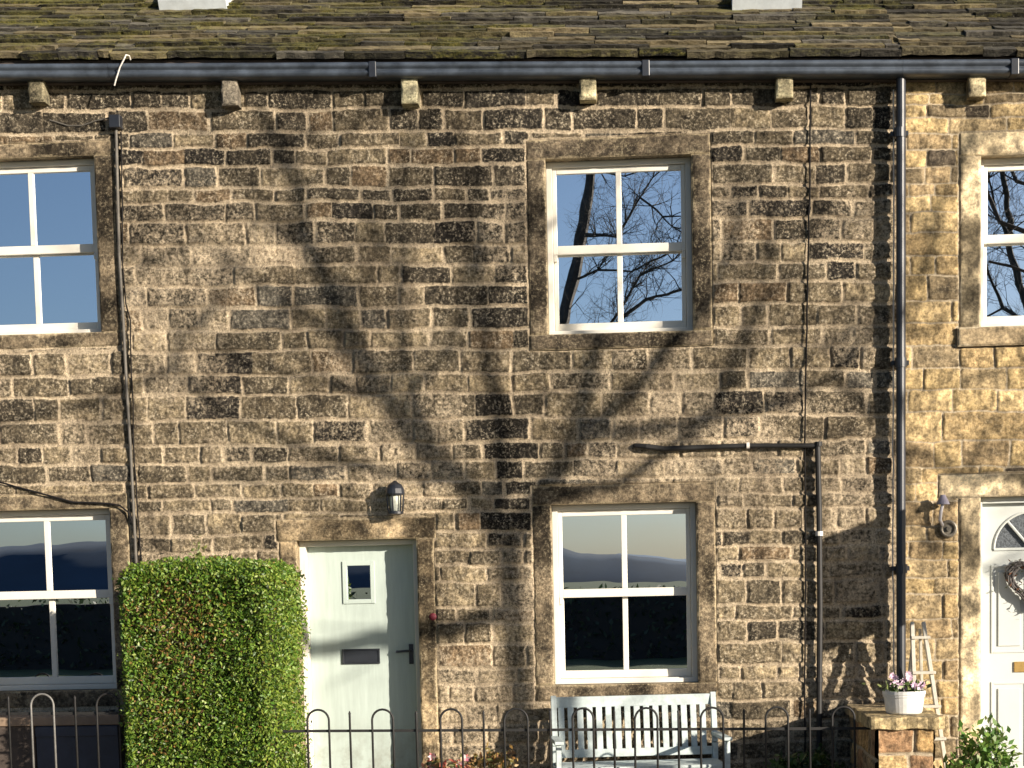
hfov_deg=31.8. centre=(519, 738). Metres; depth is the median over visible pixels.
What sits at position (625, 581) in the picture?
window
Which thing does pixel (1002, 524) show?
door
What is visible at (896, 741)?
garden wall
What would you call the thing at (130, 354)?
cable
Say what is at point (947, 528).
wall light
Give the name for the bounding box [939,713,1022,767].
garden shrub
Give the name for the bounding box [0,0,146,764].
stone cottage
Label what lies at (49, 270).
window
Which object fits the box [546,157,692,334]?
window
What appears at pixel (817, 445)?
waste pipe
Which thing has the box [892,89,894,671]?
cable
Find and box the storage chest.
[0,715,130,767]
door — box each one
[308,545,416,767]
[982,503,1023,767]
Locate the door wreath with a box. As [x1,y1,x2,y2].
[1003,559,1023,600]
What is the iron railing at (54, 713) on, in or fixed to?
on the garden path
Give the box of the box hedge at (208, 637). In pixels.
[112,535,313,767]
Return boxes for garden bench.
[550,692,731,767]
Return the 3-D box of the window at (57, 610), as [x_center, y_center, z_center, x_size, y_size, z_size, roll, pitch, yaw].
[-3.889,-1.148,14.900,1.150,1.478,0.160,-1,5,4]
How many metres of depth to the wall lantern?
14.33 m
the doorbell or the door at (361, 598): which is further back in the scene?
the door at (361, 598)
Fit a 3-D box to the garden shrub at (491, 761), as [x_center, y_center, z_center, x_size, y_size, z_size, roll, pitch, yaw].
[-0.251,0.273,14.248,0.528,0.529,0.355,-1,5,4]
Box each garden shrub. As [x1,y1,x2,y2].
[454,741,519,767]
[764,742,850,767]
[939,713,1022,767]
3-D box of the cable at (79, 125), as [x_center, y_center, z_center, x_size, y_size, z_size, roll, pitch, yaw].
[-3.511,-4.921,14.345,0.501,0.064,0.022,-1,5,6]
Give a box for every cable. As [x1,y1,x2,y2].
[0,481,132,525]
[49,117,108,125]
[114,54,130,85]
[120,132,141,564]
[804,83,810,751]
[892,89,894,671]
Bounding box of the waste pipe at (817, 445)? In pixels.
[633,441,822,748]
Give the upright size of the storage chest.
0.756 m
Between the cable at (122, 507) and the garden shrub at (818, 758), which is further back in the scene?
the cable at (122, 507)
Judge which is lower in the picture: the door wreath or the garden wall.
the garden wall
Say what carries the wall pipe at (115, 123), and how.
attached to the stone cottage at (63, 429)
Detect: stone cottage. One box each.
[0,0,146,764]
[107,0,909,767]
[882,0,1023,767]
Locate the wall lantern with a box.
[385,481,404,514]
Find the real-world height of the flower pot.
0.314 m
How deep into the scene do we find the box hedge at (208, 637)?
13.30 m
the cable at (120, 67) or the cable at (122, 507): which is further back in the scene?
the cable at (122, 507)
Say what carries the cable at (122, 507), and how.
attached to the stone cottage at (63, 429)
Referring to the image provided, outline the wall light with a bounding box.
[936,495,956,537]
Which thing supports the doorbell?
attached to the stone cottage at (495, 288)
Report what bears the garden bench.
on the garden path
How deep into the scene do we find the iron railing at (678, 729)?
13.23 m
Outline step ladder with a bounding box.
[907,621,947,767]
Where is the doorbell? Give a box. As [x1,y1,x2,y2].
[429,613,436,619]
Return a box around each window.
[0,159,100,334]
[0,509,116,690]
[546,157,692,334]
[552,502,697,683]
[981,158,1023,326]
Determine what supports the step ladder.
on the garden path
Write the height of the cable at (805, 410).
5.508 m
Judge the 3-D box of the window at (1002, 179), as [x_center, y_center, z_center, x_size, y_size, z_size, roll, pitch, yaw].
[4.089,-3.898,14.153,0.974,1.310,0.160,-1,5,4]
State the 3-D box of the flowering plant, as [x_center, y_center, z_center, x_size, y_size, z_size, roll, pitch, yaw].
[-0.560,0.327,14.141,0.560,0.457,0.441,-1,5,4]
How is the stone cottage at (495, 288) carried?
on the ground
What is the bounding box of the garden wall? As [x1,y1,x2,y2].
[845,703,944,767]
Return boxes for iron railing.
[0,692,275,767]
[282,706,870,767]
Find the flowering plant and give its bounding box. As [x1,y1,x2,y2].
[421,753,482,767]
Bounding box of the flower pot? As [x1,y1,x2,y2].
[862,671,931,713]
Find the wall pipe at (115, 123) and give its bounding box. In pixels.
[109,114,137,565]
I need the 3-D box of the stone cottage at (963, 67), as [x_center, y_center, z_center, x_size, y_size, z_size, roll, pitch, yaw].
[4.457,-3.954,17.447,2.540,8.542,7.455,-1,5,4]

